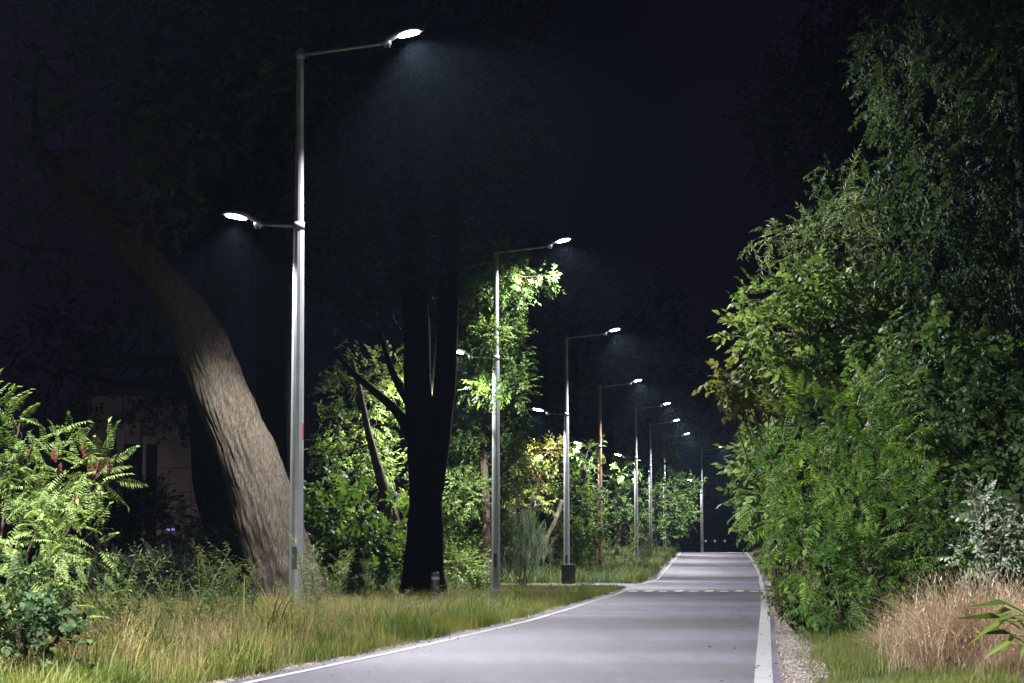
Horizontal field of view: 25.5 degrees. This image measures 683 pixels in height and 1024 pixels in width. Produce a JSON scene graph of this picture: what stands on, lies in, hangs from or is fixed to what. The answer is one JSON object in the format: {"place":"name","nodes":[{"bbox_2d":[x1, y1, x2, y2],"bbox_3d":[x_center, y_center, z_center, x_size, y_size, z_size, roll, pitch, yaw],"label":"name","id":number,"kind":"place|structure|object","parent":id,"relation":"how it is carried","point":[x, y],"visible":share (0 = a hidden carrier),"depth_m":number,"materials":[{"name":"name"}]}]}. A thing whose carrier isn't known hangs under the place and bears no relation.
{"place":"outdoors","nodes":[
{"label":"outdoors","id":0,"kind":"place"},
{"bbox_2d":[224,552,784,682],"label":"road","id":1,"kind":"structure","parent":0,"point":[668,636],"depth_m":26.72,"materials":[{"name":"asphalt"}]},
{"bbox_2d":[242,552,772,682],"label":"road markings","id":2,"kind":"object","parent":1,"relation":"on","point":[763,672],"visible":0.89,"depth_m":26.61,"materials":[{"name":"paint"}]},
{"bbox_2d":[288,588,799,682],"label":"fallen leaves","id":3,"kind":"object","parent":1,"relation":"on","point":[636,595],"visible":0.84,"depth_m":26.07,"materials":[{"name":"brown plant"}]},
{"bbox_2d":[628,590,757,591],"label":"crossing marks","id":4,"kind":"object","parent":1,"relation":"on","point":[693,591],"visible":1,"depth_m":69.43,"materials":[{"name":"paint"}]},
{"bbox_2d":[688,447,718,551],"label":"street lamp","id":5,"kind":"object","parent":1,"relation":"on","point":[702,502],"visible":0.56,"depth_m":221.56,"materials":[{"name":"metal"}]},
{"bbox_2d":[0,541,1023,682],"bbox_3d":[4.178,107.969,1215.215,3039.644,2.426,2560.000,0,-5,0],"label":"ground","id":6,"kind":"structure","parent":0,"point":[685,546],"depth_m":93.95,"materials":[{"name":"plant"}]},
{"bbox_2d":[0,540,103,676],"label":"dark leaf shrub","id":7,"kind":"object","parent":6,"relation":"on","point":[17,623],"visible":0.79,"depth_m":17.80,"materials":[{"name":"green plant"}]},
{"bbox_2d":[0,369,147,660],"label":"feathery shrub","id":8,"kind":"object","parent":6,"relation":"on","point":[39,510],"visible":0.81,"depth_m":19.75,"materials":[{"name":"green plant"}]},
{"bbox_2d":[90,547,142,632],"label":"tall weed","id":9,"kind":"object","parent":6,"relation":"on","point":[119,602],"visible":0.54,"depth_m":22.84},
{"bbox_2d":[71,546,171,629],"bbox_3d":[-4.091,2.734,23.797,1.267,1.167,0.569,-2,-5,23],"label":"tall weed","id":10,"kind":"object","parent":6,"relation":"on","point":[139,597],"visible":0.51,"depth_m":23.78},
{"bbox_2d":[48,463,239,603],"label":"feathery undergrowth","id":11,"kind":"object","parent":6,"relation":"on","point":[121,518],"visible":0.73,"depth_m":49.32,"materials":[{"name":"green plant"}]},
{"bbox_2d":[120,570,181,633],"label":"tall weed","id":12,"kind":"object","parent":6,"relation":"on","point":[131,582],"visible":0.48,"depth_m":24.91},
{"bbox_2d":[66,396,255,579],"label":"building","id":13,"kind":"structure","parent":6,"relation":"on","point":[171,453],"depth_m":91.94,"materials":[{"name":"grey concrete"}]},
{"bbox_2d":[0,0,335,607],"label":"leaning willow","id":14,"kind":"object","parent":6,"relation":"on","point":[256,479],"visible":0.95,"depth_m":44.08,"materials":[{"name":"brown plant"}]},
{"bbox_2d":[128,541,237,634],"bbox_3d":[-3.939,2.979,26.875,1.324,1.220,0.595,0,-5,0],"label":"tall weed","id":15,"kind":"object","parent":6,"relation":"on","point":[198,581],"visible":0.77,"depth_m":26.90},
{"bbox_2d":[153,614,221,643],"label":"tall weed","id":16,"kind":"object","parent":6,"relation":"on","point":[195,625],"visible":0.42,"depth_m":23.86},
{"bbox_2d":[0,0,391,597],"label":"dark trunk tree","id":17,"kind":"object","parent":6,"relation":"on","point":[208,480],"visible":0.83,"depth_m":53.15,"materials":[{"name":"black plant"}]},
{"bbox_2d":[171,562,240,626],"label":"tall weed","id":18,"kind":"object","parent":6,"relation":"on","point":[218,588],"visible":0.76,"depth_m":27.77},
{"bbox_2d":[191,541,244,623],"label":"tall weed","id":19,"kind":"object","parent":6,"relation":"on","point":[208,579],"visible":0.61,"depth_m":28.94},
{"bbox_2d":[219,558,261,628],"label":"tall weed","id":20,"kind":"object","parent":6,"relation":"on","point":[239,588],"visible":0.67,"depth_m":29.20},
{"bbox_2d":[230,570,264,617],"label":"tall weed","id":21,"kind":"object","parent":6,"relation":"on","point":[252,601],"visible":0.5,"depth_m":29.65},
{"bbox_2d":[273,579,310,612],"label":"tall weed","id":22,"kind":"object","parent":6,"relation":"on","point":[282,584],"visible":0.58,"depth_m":32.71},
{"bbox_2d":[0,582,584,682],"bbox_3d":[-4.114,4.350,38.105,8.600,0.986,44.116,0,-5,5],"label":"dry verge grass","id":23,"kind":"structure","parent":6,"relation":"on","point":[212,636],"depth_m":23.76,"materials":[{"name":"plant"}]},
{"bbox_2d":[184,0,431,481],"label":"straight dark tree","id":24,"kind":"object","parent":6,"relation":"on","point":[273,275],"visible":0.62,"depth_m":57.31,"materials":[{"name":"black plant"}]},
{"bbox_2d":[0,573,618,682],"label":"verge grass","id":25,"kind":"structure","parent":6,"relation":"on","point":[53,677],"depth_m":25.05,"materials":[{"name":"plant"}]},
{"bbox_2d":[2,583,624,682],"bbox_3d":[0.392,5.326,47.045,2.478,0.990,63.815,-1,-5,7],"label":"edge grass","id":26,"kind":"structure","parent":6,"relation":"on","point":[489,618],"depth_m":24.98,"materials":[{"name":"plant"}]},
{"bbox_2d":[285,532,353,609],"bbox_3d":[-3.235,3.881,37.919,1.177,1.403,0.596,1,-5,-8],"label":"tall weed","id":27,"kind":"object","parent":6,"relation":"on","point":[334,576],"visible":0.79,"depth_m":37.87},
{"bbox_2d":[221,27,423,606],"bbox_3d":[-3.405,-0.394,40.332,3.691,10.466,0.420,-1,-5,7],"label":"street lamp","id":28,"kind":"object","parent":6,"relation":"on","point":[297,450],"visible":0.89,"depth_m":40.31,"materials":[{"name":"metal"}]},
{"bbox_2d":[292,546,296,568],"bbox_3d":[-3.837,3.817,39.890,0.090,0.400,0.016,-1,-5,7],"label":"access door","id":29,"kind":"structure","parent":28,"relation":"in","point":[294,551],"depth_m":39.88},
{"bbox_2d":[301,558,354,615],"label":"tall weed","id":30,"kind":"object","parent":6,"relation":"on","point":[315,579],"visible":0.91,"depth_m":35.77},
{"bbox_2d":[312,617,351,640],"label":"tall weed","id":31,"kind":"object","parent":6,"relation":"on","point":[334,628],"visible":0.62,"depth_m":25.72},
{"bbox_2d":[318,554,355,602],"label":"tall weed","id":32,"kind":"object","parent":6,"relation":"on","point":[325,578],"visible":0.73,"depth_m":43.67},
{"bbox_2d":[342,606,364,627],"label":"tall weed","id":33,"kind":"object","parent":6,"relation":"on","point":[352,617],"visible":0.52,"depth_m":27.84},
{"bbox_2d":[303,454,408,595],"bbox_3d":[-4.217,5.153,60.378,4.010,4.503,5.393,0,-5,0],"label":"broadleaf bush","id":34,"kind":"object","parent":6,"relation":"on","point":[340,536],"visible":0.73,"depth_m":59.66,"materials":[{"name":"green plant"}]},
{"bbox_2d":[304,338,432,571],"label":"slanted tree","id":35,"kind":"object","parent":6,"relation":"on","point":[372,456],"visible":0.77,"depth_m":65.99,"materials":[{"name":"green plant"}]},
{"bbox_2d":[359,558,380,601],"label":"tall weed","id":36,"kind":"object","parent":6,"relation":"on","point":[367,578],"visible":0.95,"depth_m":46.69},
{"bbox_2d":[386,572,401,600],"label":"tall weed","id":37,"kind":"object","parent":6,"relation":"on","point":[395,582],"visible":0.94,"depth_m":45.79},
{"bbox_2d":[395,588,416,611],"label":"tall weed","id":38,"kind":"object","parent":6,"relation":"on","point":[405,600],"visible":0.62,"depth_m":34.90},
{"bbox_2d":[207,589,621,682],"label":"gravel edge","id":39,"kind":"object","parent":6,"relation":"on","point":[340,657],"visible":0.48,"depth_m":25.46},
{"bbox_2d":[195,596,602,682],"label":"gravel crumbs","id":40,"kind":"object","parent":39,"relation":"on","point":[378,650],"visible":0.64,"depth_m":25.92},
{"bbox_2d":[278,0,582,596],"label":"forked black tree","id":41,"kind":"object","parent":6,"relation":"on","point":[425,422],"visible":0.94,"depth_m":58.12,"materials":[{"name":"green plant"}]},
{"bbox_2d":[411,594,451,617],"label":"tall weed","id":42,"kind":"object","parent":6,"relation":"on","point":[439,600],"visible":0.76,"depth_m":32.52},
{"bbox_2d":[431,572,439,600],"bbox_3d":[-1.681,5.418,49.717,0.190,0.700,0.190,0,-5,0],"label":"bollard","id":43,"kind":"object","parent":6,"relation":"on","point":[435,580],"visible":0.84,"depth_m":49.66,"materials":[{"name":"black plastic"}]},
{"bbox_2d":[434,582,471,610],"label":"tall weed","id":44,"kind":"object","parent":6,"relation":"on","point":[457,587],"visible":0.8,"depth_m":39.90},
{"bbox_2d":[445,556,463,591],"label":"tall weed","id":45,"kind":"object","parent":6,"relation":"on","point":[452,589],"visible":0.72,"depth_m":59.61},
{"bbox_2d":[395,243,537,559],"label":"dark background tree","id":46,"kind":"object","parent":6,"relation":"on","point":[469,373],"visible":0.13,"depth_m":149.81,"materials":[{"name":"green plant"}]},
{"bbox_2d":[443,509,500,590],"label":"bright bush","id":47,"kind":"object","parent":6,"relation":"on","point":[463,551],"visible":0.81,"depth_m":69.32,"materials":[{"name":"green plant"}]},
{"bbox_2d":[467,589,481,600],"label":"tall weed","id":48,"kind":"object","parent":6,"relation":"on","point":[472,595],"visible":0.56,"depth_m":42.38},
{"bbox_2d":[430,230,542,590],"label":"grey leaved tree","id":49,"kind":"object","parent":6,"relation":"on","point":[479,323],"visible":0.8,"depth_m":69.51,"materials":[{"name":"green plant"}]},
{"bbox_2d":[442,418,536,587],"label":"understory bush","id":50,"kind":"object","parent":6,"relation":"on","point":[454,501],"visible":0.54,"depth_m":72.76,"materials":[{"name":"green plant"}]},
{"bbox_2d":[479,594,513,614],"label":"tall weed","id":51,"kind":"object","parent":6,"relation":"on","point":[503,600],"visible":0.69,"depth_m":37.39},
{"bbox_2d":[431,254,564,393],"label":"hanging branch tree","id":52,"kind":"object","parent":6,"relation":"on","point":[515,268],"visible":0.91,"depth_m":67.40,"materials":[{"name":"green plant"}]},
{"bbox_2d":[457,237,572,592],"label":"street lamp","id":53,"kind":"object","parent":6,"relation":"on","point":[495,565],"visible":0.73,"depth_m":66.12,"materials":[{"name":"metal"}]},
{"bbox_2d":[494,553,496,566],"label":"access door","id":54,"kind":"structure","parent":53,"relation":"in","point":[495,554],"depth_m":65.76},
{"bbox_2d":[460,166,582,562],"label":"dark background tree","id":55,"kind":"object","parent":6,"relation":"on","point":[527,245],"visible":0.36,"depth_m":140.55,"materials":[{"name":"green plant"}]},
{"bbox_2d":[500,497,557,584],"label":"willowy bush","id":56,"kind":"object","parent":6,"relation":"on","point":[531,548],"visible":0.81,"depth_m":85.49,"materials":[{"name":"green plant"}]},
{"bbox_2d":[490,430,579,578],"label":"yellowing tree","id":57,"kind":"object","parent":6,"relation":"on","point":[537,455],"visible":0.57,"depth_m":94.69,"materials":[{"name":"yellow plant"}]},
{"bbox_2d":[526,587,546,600],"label":"tall weed","id":58,"kind":"object","parent":6,"relation":"on","point":[540,591],"visible":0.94,"depth_m":47.57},
{"bbox_2d":[486,293,599,567],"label":"dark background tree","id":59,"kind":"object","parent":6,"relation":"on","point":[546,371],"visible":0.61,"depth_m":129.89,"materials":[{"name":"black plant"}]},
{"bbox_2d":[542,579,574,595],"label":"tall weed","id":60,"kind":"object","parent":6,"relation":"on","point":[544,581],"visible":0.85,"depth_m":52.88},
{"bbox_2d":[444,544,679,583],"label":"verge grass","id":61,"kind":"structure","parent":6,"relation":"on","point":[635,573],"depth_m":103.31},
{"bbox_2d":[520,434,616,567],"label":"olive tree","id":62,"kind":"object","parent":6,"relation":"on","point":[579,517],"visible":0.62,"depth_m":114.82,"materials":[{"name":"green plant"}]},
{"bbox_2d":[561,564,575,583],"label":"trash bin","id":63,"kind":"object","parent":6,"relation":"on","point":[569,569],"visible":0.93,"depth_m":90.51,"materials":[{"name":"black plastic"}]},
{"bbox_2d":[563,568,572,581],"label":"door","id":64,"kind":"structure","parent":63,"relation":"in","point":[569,571],"depth_m":90.50,"materials":[{"name":"black plastic"}]},
{"bbox_2d":[532,327,620,563],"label":"street lamp","id":65,"kind":"object","parent":6,"relation":"on","point":[566,496],"visible":0.9,"depth_m":92.09,"materials":[{"name":"metal"}]},
{"bbox_2d":[528,229,627,551],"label":"dark background tree","id":66,"kind":"object","parent":6,"relation":"on","point":[574,320],"visible":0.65,"depth_m":165.23,"materials":[{"name":"green plant"}]},
{"bbox_2d":[547,523,610,576],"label":"green shrub","id":67,"kind":"object","parent":6,"relation":"on","point":[591,549],"visible":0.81,"depth_m":103.41,"materials":[{"name":"green plant"}]},
{"bbox_2d":[571,584,587,593],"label":"tall weed","id":68,"kind":"object","parent":6,"relation":"on","point":[578,590],"visible":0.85,"depth_m":55.52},
{"bbox_2d":[578,580,589,594],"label":"tall weed","id":69,"kind":"object","parent":6,"relation":"on","point":[585,587],"visible":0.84,"depth_m":58.19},
{"bbox_2d":[574,379,642,572],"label":"street lamp","id":70,"kind":"object","parent":6,"relation":"on","point":[600,546],"visible":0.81,"depth_m":118.06,"materials":[{"name":"metal"}]},
{"bbox_2d":[569,321,652,549],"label":"dark background tree","id":71,"kind":"object","parent":6,"relation":"on","point":[610,436],"visible":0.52,"depth_m":189.63,"materials":[{"name":"green plant"}]},
{"bbox_2d":[603,547,622,568],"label":"tall weed","id":72,"kind":"object","parent":6,"relation":"on","point":[612,558],"visible":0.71,"depth_m":117.27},
{"bbox_2d":[590,520,644,569],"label":"tall weed","id":73,"kind":"object","parent":6,"relation":"on","point":[630,550],"visible":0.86,"depth_m":121.53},
{"bbox_2d":[585,447,658,560],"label":"roadside maple","id":74,"kind":"object","parent":6,"relation":"on","point":[620,501],"visible":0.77,"depth_m":148.93,"materials":[{"name":"green plant"}]},
{"bbox_2d":[628,536,656,565],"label":"tall weed","id":75,"kind":"object","parent":6,"relation":"on","point":[642,553],"visible":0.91,"depth_m":129.47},
{"bbox_2d":[615,402,670,562],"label":"street lamp","id":76,"kind":"object","parent":6,"relation":"on","point":[635,489],"visible":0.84,"depth_m":143.91,"materials":[{"name":"metal"}]},
{"bbox_2d":[636,537,656,565],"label":"tall weed","id":77,"kind":"object","parent":6,"relation":"on","point":[649,554],"visible":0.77,"depth_m":135.15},
{"bbox_2d":[586,257,708,546],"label":"dark background tree","id":78,"kind":"object","parent":6,"relation":"on","point":[650,368],"visible":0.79,"depth_m":234.92,"materials":[{"name":"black plant"}]},
{"bbox_2d":[641,522,654,556],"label":"tall weed","id":79,"kind":"object","parent":6,"relation":"on","point":[647,535],"visible":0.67,"depth_m":149.44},
{"bbox_2d":[655,503,656,556],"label":"slim post","id":80,"kind":"object","parent":6,"relation":"on","point":[656,528],"visible":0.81,"depth_m":159.43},
{"bbox_2d":[640,419,679,551],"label":"street lamp","id":81,"kind":"object","parent":6,"relation":"on","point":[650,496],"visible":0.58,"depth_m":169.89,"materials":[{"name":"metal"}]},
{"bbox_2d":[639,432,706,551],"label":"crest tree","id":82,"kind":"object","parent":6,"relation":"on","point":[676,497],"visible":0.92,"depth_m":175.09,"materials":[{"name":"green plant"}]},
{"bbox_2d":[660,433,688,548],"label":"street lamp","id":83,"kind":"object","parent":6,"relation":"on","point":[664,541],"visible":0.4,"depth_m":195.72,"materials":[{"name":"metal"}]},
{"bbox_2d":[655,314,745,551],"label":"dark background tree","id":84,"kind":"object","parent":6,"relation":"on","point":[699,419],"visible":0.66,"depth_m":299.13,"materials":[{"name":"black plant"}]},
{"bbox_2d":[690,516,745,551],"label":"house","id":85,"kind":"structure","parent":6,"relation":"on","point":[718,537],"depth_m":324.75,"materials":[{"name":"black glass"}]},
{"bbox_2d":[718,536,724,544],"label":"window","id":86,"kind":"structure","parent":85,"relation":"in","point":[721,539],"depth_m":324.71,"materials":[{"name":"black glass"}]},
{"bbox_2d":[734,536,740,544],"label":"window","id":87,"kind":"structure","parent":85,"relation":"in","point":[735,537],"depth_m":324.71,"materials":[{"name":"black glass"}]},
{"bbox_2d":[715,512,768,551],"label":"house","id":88,"kind":"structure","parent":6,"relation":"on","point":[729,538],"depth_m":324.77,"materials":[{"name":"black glass"}]},
{"bbox_2d":[726,533,732,543],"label":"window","id":89,"kind":"structure","parent":88,"relation":"in","point":[729,537],"depth_m":324.71,"materials":[{"name":"black glass"}]},
{"bbox_2d":[691,356,804,619],"bbox_3d":[3.877,2.332,35.647,1.995,4.217,1.241,4,-6,-38],"label":"olive sapling","id":90,"kind":"object","parent":6,"relation":"on","point":[734,393],"visible":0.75,"depth_m":35.63,"materials":[{"name":"green plant"}]},
{"bbox_2d":[712,414,821,594],"bbox_3d":[4.773,3.218,42.339,2.142,3.693,2.472,0,-5,0],"label":"pale edge shrub","id":91,"kind":"object","parent":6,"relation":"on","point":[734,470],"visible":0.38,"depth_m":41.83,"materials":[{"name":"green plant"}]},
{"bbox_2d":[765,581,817,682],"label":"gravel shoulder","id":92,"kind":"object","parent":6,"relation":"on","point":[782,635],"visible":0.23,"depth_m":24.68},
{"bbox_2d":[770,598,831,682],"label":"gravel","id":93,"kind":"structure","parent":92,"relation":"on","point":[794,669],"depth_m":23.53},
{"bbox_2d":[750,567,845,616],"bbox_3d":[5.067,4.169,37.861,3.049,1.032,3.002,0,-5,0],"label":"grass clump","id":94,"kind":"object","parent":6,"relation":"on","point":[773,610],"visible":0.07,"depth_m":37.75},
{"bbox_2d":[758,558,848,633],"bbox_3d":[3.874,3.399,29.949,1.021,1.089,1.530,3,-6,-27],"label":"branch shrub","id":95,"kind":"object","parent":6,"relation":"on","point":[791,595],"visible":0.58,"depth_m":30.05,"materials":[{"name":"green plant"}]},
{"bbox_2d":[707,243,943,607],"bbox_3d":[4.704,1.488,35.312,4.190,6.036,3.459,-2,-5,22],"label":"broad leaved tree","id":96,"kind":"object","parent":6,"relation":"on","point":[790,307],"visible":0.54,"depth_m":34.86,"materials":[{"name":"green plant"}]},
{"bbox_2d":[737,148,941,584],"bbox_3d":[5.273,0.750,36.429,3.371,7.703,2.493,0,-5,0],"label":"willow leaved tree","id":97,"kind":"object","parent":6,"relation":"on","point":[851,246],"visible":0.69,"depth_m":36.31,"materials":[{"name":"green plant"}]},
{"bbox_2d":[716,357,985,641],"bbox_3d":[4.343,2.213,29.631,2.956,4.156,4.339,2,-5,-21],"label":"acacia bush","id":98,"kind":"object","parent":6,"relation":"on","point":[850,565],"visible":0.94,"depth_m":29.18,"materials":[{"name":"green plant"}]},
{"bbox_2d":[751,549,957,592],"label":"grass","id":99,"kind":"structure","parent":6,"relation":"on","point":[760,556],"depth_m":116.77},
{"bbox_2d":[723,0,1023,581],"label":"dark backdrop tree","id":100,"kind":"object","parent":6,"relation":"on","point":[816,66],"visible":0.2,"depth_m":60.03,"materials":[{"name":"green plant"}]},
{"bbox_2d":[852,618,910,647],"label":"grass clump","id":101,"kind":"object","parent":6,"relation":"on","point":[884,632],"visible":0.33,"depth_m":24.80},
{"bbox_2d":[779,589,1023,682],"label":"shoulder grass","id":102,"kind":"structure","parent":6,"relation":"on","point":[964,676],"depth_m":20.58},
{"bbox_2d":[799,0,1023,494],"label":"drooping tree","id":103,"kind":"object","parent":6,"relation":"on","point":[994,62],"visible":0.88,"depth_m":33.78,"materials":[{"name":"green leaf"},{"name":"pale birch bark"}]},
{"bbox_2d":[825,557,1023,674],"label":"grass clump","id":104,"kind":"object","parent":6,"relation":"on","point":[932,651],"visible":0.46,"depth_m":19.51,"materials":[{"name":"plant"}]},
{"bbox_2d":[839,293,1023,569],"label":"layered leaf tree","id":105,"kind":"object","parent":6,"relation":"on","point":[976,391],"visible":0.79,"depth_m":31.27,"materials":[{"name":"green plant"}]},
{"bbox_2d":[858,575,1023,649],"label":"undergrowth grass","id":106,"kind":"structure","parent":6,"relation":"on","point":[900,596],"depth_m":27.50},
{"bbox_2d":[870,482,1023,625],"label":"dark thicket","id":107,"kind":"object","parent":6,"relation":"on","point":[966,552],"visible":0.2,"depth_m":29.11,"materials":[{"name":"green plant"}]},
{"bbox_2d":[917,607,1023,678],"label":"grass clump","id":108,"kind":"object","parent":6,"relation":"on","point":[1012,657],"visible":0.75,"depth_m":18.77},
{"bbox_2d":[937,473,1023,611],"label":"silver leaved plant","id":109,"kind":"object","parent":6,"relation":"on","point":[1007,533],"visible":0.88,"depth_m":22.32,"materials":[{"name":"green plant"}]},
{"bbox_2d":[954,599,1023,660],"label":"lance leaved plant","id":110,"kind":"object","parent":6,"relation":"on","point":[995,624],"visible":1,"depth_m":18.15,"materials":[{"name":"green plant"}]},
{"bbox_2d":[0,0,1023,540],"label":"sky","id":111,"kind":"structure","parent":0,"point":[653,171],"materials":[{"name":"black"}]},
{"bbox_2d":[592,583,642,586],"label":"side path","id":112,"kind":"structure","parent":0,"point":[629,585],"depth_m":86.26,"materials":[{"name":"concrete"}]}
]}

